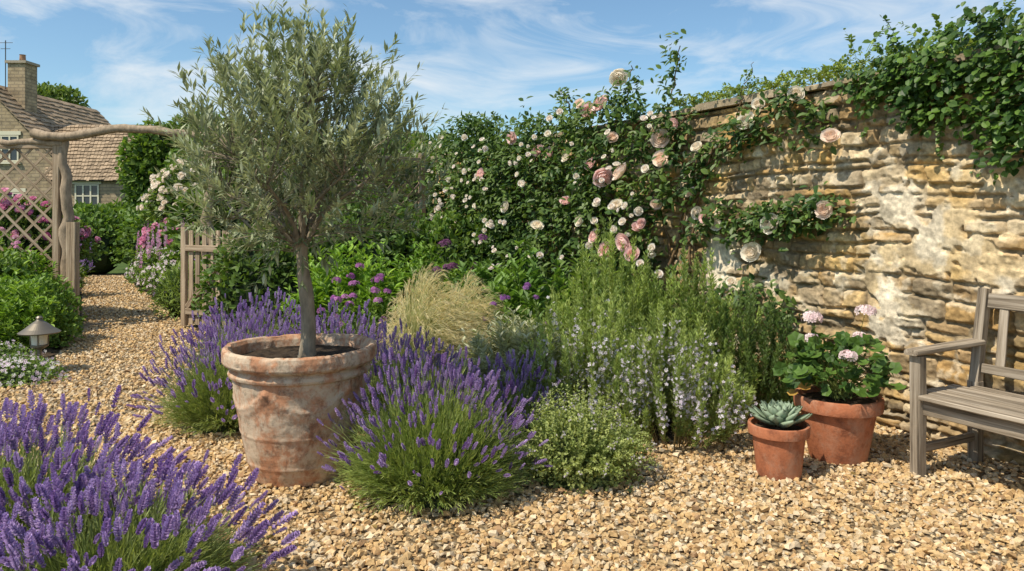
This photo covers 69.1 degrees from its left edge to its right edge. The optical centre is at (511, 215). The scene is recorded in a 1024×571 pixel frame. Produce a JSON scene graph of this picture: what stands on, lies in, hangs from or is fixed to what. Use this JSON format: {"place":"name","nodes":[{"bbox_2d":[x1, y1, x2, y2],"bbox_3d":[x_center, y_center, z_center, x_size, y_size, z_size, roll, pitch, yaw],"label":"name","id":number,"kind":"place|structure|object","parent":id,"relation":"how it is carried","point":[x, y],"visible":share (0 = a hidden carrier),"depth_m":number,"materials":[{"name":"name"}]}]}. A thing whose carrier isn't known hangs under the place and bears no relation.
{"place":"outdoors","nodes":[
{"label":"outdoors","id":0,"kind":"place"},
{"bbox_2d":[0,277,83,381],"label":"border soil","id":1,"kind":"structure","parent":0,"point":[47,353],"depth_m":7.29,"materials":[{"name":"brown soil"}]},
{"bbox_2d":[0,187,13,197],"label":"pink rose bush","id":2,"kind":"object","parent":1,"relation":"on","point":[4,189],"visible":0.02,"depth_m":10.26,"materials":[{"name":"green plant"}]},
{"bbox_2d":[0,227,36,274],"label":"leafy perennial","id":3,"kind":"object","parent":1,"relation":"on","point":[15,242],"visible":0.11,"depth_m":8.99,"materials":[{"name":"green plant"}]},
{"bbox_2d":[0,340,46,360],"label":"groundcover flowers","id":4,"kind":"object","parent":1,"relation":"on","point":[6,349],"visible":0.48,"depth_m":6.89,"materials":[{"name":"green plant"}]},
{"bbox_2d":[0,244,54,283],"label":"green shrub","id":5,"kind":"object","parent":1,"relation":"on","point":[12,262],"visible":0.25,"depth_m":8.49,"materials":[{"name":"green plant"}]},
{"bbox_2d":[0,269,65,350],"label":"leafy perennial","id":6,"kind":"object","parent":1,"relation":"on","point":[32,307],"visible":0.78,"depth_m":7.36,"materials":[{"name":"green plant"}]},
{"bbox_2d":[0,351,71,387],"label":"groundcover flowers","id":7,"kind":"object","parent":1,"relation":"on","point":[14,370],"visible":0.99,"depth_m":6.16,"materials":[{"name":"white plant"}]},
{"bbox_2d":[0,242,75,294],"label":"leafy perennial","id":8,"kind":"object","parent":1,"relation":"on","point":[41,262],"visible":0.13,"depth_m":8.71,"materials":[{"name":"green plant"}]},
{"bbox_2d":[0,312,79,350],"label":"box shrub","id":9,"kind":"object","parent":1,"relation":"on","point":[56,340],"visible":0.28,"depth_m":7.54,"materials":[{"name":"green plant"}]},
{"bbox_2d":[0,272,87,343],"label":"green shrub","id":10,"kind":"object","parent":1,"relation":"on","point":[71,316],"visible":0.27,"depth_m":7.98,"materials":[{"name":"green plant"}]},
{"bbox_2d":[0,194,108,272],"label":"pink rose bush","id":11,"kind":"object","parent":1,"relation":"on","point":[24,223],"visible":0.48,"depth_m":9.69,"materials":[{"name":"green plant"}]},
{"bbox_2d":[80,259,94,280],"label":"lavender plant","id":12,"kind":"object","parent":1,"relation":"on","point":[82,269],"visible":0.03,"depth_m":15.12,"materials":[{"name":"purple plant"}]},
{"bbox_2d":[79,240,94,287],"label":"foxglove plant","id":13,"kind":"object","parent":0,"point":[83,273],"visible":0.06,"depth_m":12.66,"materials":[{"name":"plant"}]},
{"bbox_2d":[0,321,242,459],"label":"gravel","id":14,"kind":"structure","parent":0,"point":[124,334],"depth_m":6.35,"materials":[{"name":"beige gravel"}]},
{"bbox_2d":[80,262,188,321],"bbox_3d":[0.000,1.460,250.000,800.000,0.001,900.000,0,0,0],"label":"ground","id":15,"kind":"structure","parent":0,"point":[120,268],"depth_m":19.42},
{"bbox_2d":[37,81,90,107],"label":"garden tree","id":16,"kind":"object","parent":15,"relation":"on","point":[64,93],"visible":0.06,"depth_m":46.21,"materials":[{"name":"green plant"}]},
{"bbox_2d":[0,40,150,208],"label":"stone cottage","id":17,"kind":"structure","parent":15,"relation":"on","point":[25,108],"depth_m":30.42,"materials":[{"name":"stone"}]},
{"bbox_2d":[2,137,16,159],"bbox_3d":[-20.400,-2.700,30.000,1.000,1.000,0.040,0,0,0],"label":"window glass","id":18,"kind":"structure","parent":17,"relation":"in","point":[14,153],"depth_m":29.98,"materials":[{"name":"grey"}]},
{"bbox_2d":[76,186,96,204],"bbox_3d":[-16.950,-0.785,29.700,0.900,0.870,0.040,0,0,0],"label":"window glass","id":19,"kind":"structure","parent":17,"relation":"in","point":[78,188],"depth_m":29.68,"materials":[{"name":"grey"}]},
{"bbox_2d":[77,197,135,218],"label":"hedge","id":20,"kind":"object","parent":15,"relation":"on","point":[115,205],"visible":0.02,"depth_m":24.59,"materials":[{"name":"green plant"}]},
{"bbox_2d":[0,124,256,326],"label":"rustic arbor","id":21,"kind":"object","parent":15,"relation":"on","point":[69,232],"visible":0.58,"depth_m":9.23,"materials":[{"name":"brown wood"}]},
{"bbox_2d":[116,208,142,263],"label":"green shrub","id":22,"kind":"object","parent":15,"relation":"on","point":[126,209],"visible":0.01,"depth_m":19.81,"materials":[{"name":"green plant"}]},
{"bbox_2d":[114,112,209,208],"bbox_3d":[-8.887,-0.678,19.936,3.164,4.266,2.269,0,0,-27],"label":"garden tree","id":23,"kind":"object","parent":15,"relation":"on","point":[143,152],"visible":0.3,"depth_m":18.98,"materials":[{"name":"green plant"}]},
{"bbox_2d":[157,110,293,171],"bbox_3d":[-6.686,-0.554,18.578,4.134,4.026,3.332,0,0,0],"label":"garden tree","id":24,"kind":"object","parent":15,"relation":"on","point":[173,150],"visible":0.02,"depth_m":17.85,"materials":[{"name":"green plant"}]},
{"bbox_2d":[311,127,445,176],"bbox_3d":[-3.613,-0.829,23.986,7.297,4.580,4.763,0,0,0],"label":"garden tree","id":25,"kind":"object","parent":15,"relation":"on","point":[414,139],"visible":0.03,"depth_m":22.90,"materials":[{"name":"green plant"}]},
{"bbox_2d":[432,56,1023,465],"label":"stone garden wall","id":26,"kind":"structure","parent":15,"relation":"on","point":[924,247],"depth_m":4.85,"materials":[{"name":"stone"}]},
{"bbox_2d":[431,41,1020,158],"bbox_3d":[2.030,-0.943,6.115,0.590,0.096,13.886,0,0,-27],"label":"coping","id":27,"kind":"object","parent":26,"relation":"on","point":[731,103],"visible":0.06,"depth_m":5.87,"materials":[{"name":"stone"}]},
{"bbox_2d":[661,0,1023,184],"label":"ivy vine","id":28,"kind":"object","parent":27,"relation":"on","point":[1009,125],"visible":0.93,"depth_m":4.37,"materials":[{"name":"green plant"}]},
{"bbox_2d":[136,218,188,255],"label":"plant","id":29,"kind":"object","parent":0,"point":[143,244],"visible":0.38,"depth_m":14.57,"materials":[{"name":"pink plant"}]},
{"bbox_2d":[136,158,218,229],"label":"white rose bush","id":30,"kind":"object","parent":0,"point":[156,194],"visible":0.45,"depth_m":15.06,"materials":[{"name":"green plant"}]},
{"bbox_2d":[227,147,425,253],"bbox_3d":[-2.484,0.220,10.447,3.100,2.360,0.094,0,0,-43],"label":"hedge","id":31,"kind":"object","parent":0,"point":[422,186],"visible":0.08,"depth_m":10.88,"materials":[{"name":"green plant"}]},
{"bbox_2d":[374,263,493,379],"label":"feather grass","id":32,"kind":"object","parent":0,"point":[426,314],"depth_m":5.53,"materials":[{"name":"beige plant"}]},
{"bbox_2d":[130,275,758,441],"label":"flower bed soil","id":33,"kind":"structure","parent":0,"point":[670,435],"depth_m":4.99,"materials":[{"name":"brown soil"}]},
{"bbox_2d":[109,199,159,274],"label":"green shrub","id":34,"kind":"object","parent":33,"relation":"on","point":[131,228],"visible":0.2,"depth_m":16.78,"materials":[{"name":"green plant"}]},
{"bbox_2d":[130,219,161,265],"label":"foxglove plant","id":35,"kind":"object","parent":33,"relation":"on","point":[137,249],"visible":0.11,"depth_m":15.04,"materials":[{"name":"pink plant"}]},
{"bbox_2d":[124,246,172,287],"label":"pale pink flowers","id":36,"kind":"object","parent":33,"relation":"on","point":[130,273],"visible":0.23,"depth_m":14.08,"materials":[{"name":"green plant"}]},
{"bbox_2d":[135,218,192,281],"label":"foxglove plant","id":37,"kind":"object","parent":33,"relation":"on","point":[150,255],"visible":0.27,"depth_m":13.29,"materials":[{"name":"pink plant"}]},
{"bbox_2d":[136,250,194,298],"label":"pale pink flowers","id":38,"kind":"object","parent":33,"relation":"on","point":[154,276],"visible":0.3,"depth_m":12.08,"materials":[{"name":"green plant"}]},
{"bbox_2d":[149,260,221,319],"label":"green shrub","id":39,"kind":"object","parent":33,"relation":"on","point":[172,293],"visible":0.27,"depth_m":9.94,"materials":[{"name":"green plant"}]},
{"bbox_2d":[149,258,221,306],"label":"green shrub","id":40,"kind":"object","parent":33,"relation":"on","point":[174,266],"visible":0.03,"depth_m":11.09,"materials":[{"name":"green plant"}]},
{"bbox_2d":[180,227,233,326],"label":"garden gate","id":41,"kind":"structure","parent":33,"relation":"on","point":[187,292],"depth_m":9.15,"materials":[{"name":"brown wood"}]},
{"bbox_2d":[177,286,324,378],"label":"lavender plant","id":42,"kind":"object","parent":33,"relation":"on","point":[215,316],"visible":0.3,"depth_m":5.89,"materials":[{"name":"purple plant"}]},
{"bbox_2d":[191,219,356,334],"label":"green shrub","id":43,"kind":"object","parent":33,"relation":"on","point":[238,275],"visible":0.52,"depth_m":7.93,"materials":[{"name":"green plant"}]},
{"bbox_2d":[155,154,402,265],"bbox_3d":[-3.732,0.107,12.627,4.273,2.585,2.404,0,0,0],"label":"hedge","id":44,"kind":"object","parent":33,"relation":"on","point":[174,232],"visible":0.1,"depth_m":12.12,"materials":[{"name":"green plant"}]},
{"bbox_2d":[267,298,398,393],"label":"lavender plant","id":45,"kind":"object","parent":33,"relation":"on","point":[335,322],"visible":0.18,"depth_m":5.56,"materials":[{"name":"purple plant"}]},
{"bbox_2d":[275,236,417,338],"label":"leafy perennial","id":46,"kind":"object","parent":33,"relation":"on","point":[324,287],"visible":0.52,"depth_m":7.26,"materials":[{"name":"green plant"}]},
{"bbox_2d":[316,263,398,363],"bbox_3d":[-1.312,0.897,6.494,0.848,0.969,0.778,0,0,25],"label":"purple verbena","id":47,"kind":"object","parent":33,"relation":"on","point":[374,302],"visible":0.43,"depth_m":6.45,"materials":[{"name":"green plant"}]},
{"bbox_2d":[297,182,430,315],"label":"green shrub","id":48,"kind":"object","parent":33,"relation":"on","point":[399,246],"visible":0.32,"depth_m":9.02,"materials":[{"name":"green plant"}]},
{"bbox_2d":[357,318,471,434],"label":"lavender plant","id":49,"kind":"object","parent":33,"relation":"on","point":[373,378],"visible":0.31,"depth_m":4.81,"materials":[{"name":"purple plant"}]},
{"bbox_2d":[345,126,502,221],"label":"hedge","id":50,"kind":"object","parent":33,"relation":"on","point":[407,185],"visible":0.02,"depth_m":12.68,"materials":[{"name":"green plant"}]},
{"bbox_2d":[379,230,474,333],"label":"leafy perennial","id":51,"kind":"object","parent":33,"relation":"on","point":[418,263],"visible":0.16,"depth_m":7.84,"materials":[{"name":"green plant"}]},
{"bbox_2d":[423,234,487,302],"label":"allium plant","id":52,"kind":"object","parent":33,"relation":"on","point":[451,265],"visible":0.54,"depth_m":7.59,"materials":[{"name":"purple plant"}]},
{"bbox_2d":[404,208,522,298],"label":"green shrub","id":53,"kind":"object","parent":33,"relation":"on","point":[453,234],"visible":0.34,"depth_m":9.11,"materials":[{"name":"green plant"}]},
{"bbox_2d":[435,247,519,321],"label":"leafy perennial","id":54,"kind":"object","parent":33,"relation":"on","point":[479,272],"visible":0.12,"depth_m":6.82,"materials":[{"name":"green plant"}]},
{"bbox_2d":[444,305,562,401],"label":"sage plant","id":55,"kind":"object","parent":33,"relation":"on","point":[503,344],"visible":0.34,"depth_m":5.04,"materials":[{"name":"green plant"}]},
{"bbox_2d":[448,349,564,448],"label":"lavender plant","id":56,"kind":"object","parent":33,"relation":"on","point":[512,381],"visible":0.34,"depth_m":4.42,"materials":[{"name":"purple plant"}]},
{"bbox_2d":[468,282,565,348],"bbox_3d":[0.038,0.941,5.767,0.762,0.881,0.617,0,0,0],"label":"purple verbena","id":57,"kind":"object","parent":33,"relation":"on","point":[526,285],"visible":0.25,"depth_m":5.78,"materials":[{"name":"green plant"}]},
{"bbox_2d":[476,239,592,351],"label":"leafy perennial","id":58,"kind":"object","parent":33,"relation":"on","point":[530,275],"visible":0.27,"depth_m":6.22,"materials":[{"name":"green plant"}]},
{"bbox_2d":[493,311,589,413],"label":"sage plant","id":59,"kind":"object","parent":33,"relation":"on","point":[532,335],"visible":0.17,"depth_m":4.82,"materials":[{"name":"green plant"}]},
{"bbox_2d":[512,278,669,431],"bbox_3d":[0.503,0.890,4.798,1.038,0.984,0.970,0,0,0],"label":"rosemary bush","id":60,"kind":"object","parent":33,"relation":"on","point":[607,334],"visible":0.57,"depth_m":4.61,"materials":[{"name":"green plant"}]},
{"bbox_2d":[552,247,630,355],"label":"leafy perennial","id":61,"kind":"object","parent":33,"relation":"on","point":[579,275],"visible":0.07,"depth_m":6.44,"materials":[{"name":"green plant"}]},
{"bbox_2d":[527,216,688,409],"bbox_3d":[0.715,0.691,5.363,1.106,1.382,0.991,0,0,28],"label":"rosemary bush","id":62,"kind":"object","parent":33,"relation":"on","point":[638,288],"visible":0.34,"depth_m":5.24,"materials":[{"name":"green plant"}]},
{"bbox_2d":[413,29,857,331],"bbox_3d":[0.397,-0.103,8.064,1.071,3.028,7.267,0,0,-28],"label":"climbing rose","id":63,"kind":"object","parent":33,"relation":"on","point":[602,177],"visible":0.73,"depth_m":7.05,"materials":[{"name":"green plant"}]},
{"bbox_2d":[587,300,757,450],"bbox_3d":[1.017,0.943,4.604,0.945,0.880,0.952,0,0,22],"label":"rosemary bush","id":64,"kind":"object","parent":33,"relation":"on","point":[689,383],"visible":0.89,"depth_m":4.40,"materials":[{"name":"green plant"}]},
{"bbox_2d":[615,238,770,415],"bbox_3d":[1.209,0.767,5.260,1.045,1.231,1.062,0,0,-24],"label":"rosemary bush","id":65,"kind":"object","parent":33,"relation":"on","point":[694,296],"visible":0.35,"depth_m":5.17,"materials":[{"name":"green plant"}]},
{"bbox_2d":[683,277,829,421],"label":"rosemary bush","id":66,"kind":"object","parent":33,"relation":"on","point":[767,389],"visible":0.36,"depth_m":4.98,"materials":[{"name":"green plant"}]},
{"bbox_2d":[438,272,517,390],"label":"feather grass","id":67,"kind":"object","parent":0,"point":[482,305],"depth_m":5.85,"materials":[{"name":"beige plant"}]},
{"bbox_2d":[0,274,1023,570],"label":"gravel path","id":68,"kind":"structure","parent":0,"point":[438,546],"depth_m":3.43,"materials":[{"name":"beige gravel"}]},
{"bbox_2d":[0,140,62,288],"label":"trellis fence","id":69,"kind":"object","parent":68,"relation":"on","point":[57,214],"visible":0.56,"depth_m":9.29,"materials":[{"name":"brown wood"}]},
{"bbox_2d":[17,316,60,364],"bbox_3d":[-4.160,1.141,6.550,0.330,0.518,0.330,0,0,0],"label":"path light","id":70,"kind":"object","parent":68,"relation":"on","point":[39,330],"visible":0.86,"depth_m":6.50,"materials":[{"name":"grey metal"}]},
{"bbox_2d":[73,200,126,274],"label":"green shrub","id":71,"kind":"object","parent":68,"relation":"on","point":[104,227],"visible":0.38,"depth_m":17.38,"materials":[{"name":"green plant"}]},
{"bbox_2d":[0,385,204,563],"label":"lavender plant","id":72,"kind":"object","parent":68,"relation":"on","point":[30,472],"visible":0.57,"depth_m":3.10,"materials":[{"name":"purple plant"}]},
{"bbox_2d":[80,275,180,322],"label":"gravel","id":73,"kind":"structure","parent":68,"relation":"on","point":[114,295],"depth_m":11.80,"materials":[{"name":"beige gravel"}]},
{"bbox_2d":[0,441,299,570],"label":"lavender plant","id":74,"kind":"object","parent":68,"relation":"on","point":[146,543],"visible":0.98,"depth_m":2.62,"materials":[{"name":"purple plant"}]},
{"bbox_2d":[126,309,300,436],"bbox_3d":[-1.844,0.995,4.921,1.228,0.774,1.128,0,0,0],"label":"lavender plant","id":75,"kind":"object","parent":68,"relation":"on","point":[205,400],"visible":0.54,"depth_m":4.71,"materials":[{"name":"purple plant"}]},
{"bbox_2d":[221,333,376,487],"bbox_3d":[-1.141,1.038,4.021,0.810,0.700,0.806,0,0,0],"label":"terracotta urn planter","id":76,"kind":"object","parent":68,"relation":"on","point":[284,397],"visible":0.88,"depth_m":3.75,"materials":[{"name":"ceramic"}]},
{"bbox_2d":[139,0,457,357],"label":"olive tree","id":77,"kind":"object","parent":76,"relation":"on","point":[295,136],"visible":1,"depth_m":3.81,"materials":[{"name":"green plant"}]},
{"bbox_2d":[316,335,552,515],"bbox_3d":[-0.393,0.998,3.747,1.053,0.767,1.000,0,0,-40],"label":"lavender plant","id":78,"kind":"object","parent":68,"relation":"on","point":[424,453],"visible":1,"depth_m":3.55,"materials":[{"name":"purple plant"}]},
{"bbox_2d":[503,376,662,495],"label":"thyme plant","id":79,"kind":"object","parent":68,"relation":"on","point":[578,450],"visible":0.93,"depth_m":3.80,"materials":[{"name":"green plant"}]},
{"bbox_2d":[222,425,1021,541],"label":"fallen leaves","id":80,"kind":"object","parent":68,"relation":"on","point":[520,527],"visible":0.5,"depth_m":3.46,"materials":[{"name":"brown plant"}]},
{"bbox_2d":[747,417,810,480],"bbox_3d":[1.430,1.248,3.990,0.319,0.275,0.319,0,0,0],"label":"succulent pot","id":81,"kind":"object","parent":68,"relation":"on","point":[778,452],"visible":0.81,"depth_m":3.88,"materials":[{"name":"ceramic"}]},
{"bbox_2d":[747,399,811,427],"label":"succulent plant","id":82,"kind":"object","parent":81,"relation":"on","point":[780,413],"visible":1,"depth_m":3.94,"materials":[{"name":"green plant"}]},
{"bbox_2d":[793,385,884,465],"bbox_3d":[1.870,1.205,4.270,0.481,0.360,0.481,0,0,0],"label":"geranium pot","id":83,"kind":"object","parent":68,"relation":"on","point":[842,431],"visible":0.88,"depth_m":4.12,"materials":[{"name":"ceramic"}]},
{"bbox_2d":[772,304,906,400],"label":"geranium plant","id":84,"kind":"object","parent":83,"relation":"on","point":[811,364],"visible":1,"depth_m":4.18,"materials":[{"name":"green plant"}]},
{"bbox_2d":[904,288,1023,476],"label":"garden bench","id":85,"kind":"object","parent":68,"relation":"on","point":[975,406],"visible":0.99,"depth_m":3.96,"materials":[{"name":"brown wood"}]},
{"bbox_2d":[0,0,1023,140],"label":"sky","id":86,"kind":"structure","parent":0,"point":[481,56],"materials":[{"name":"blue"}]}
]}

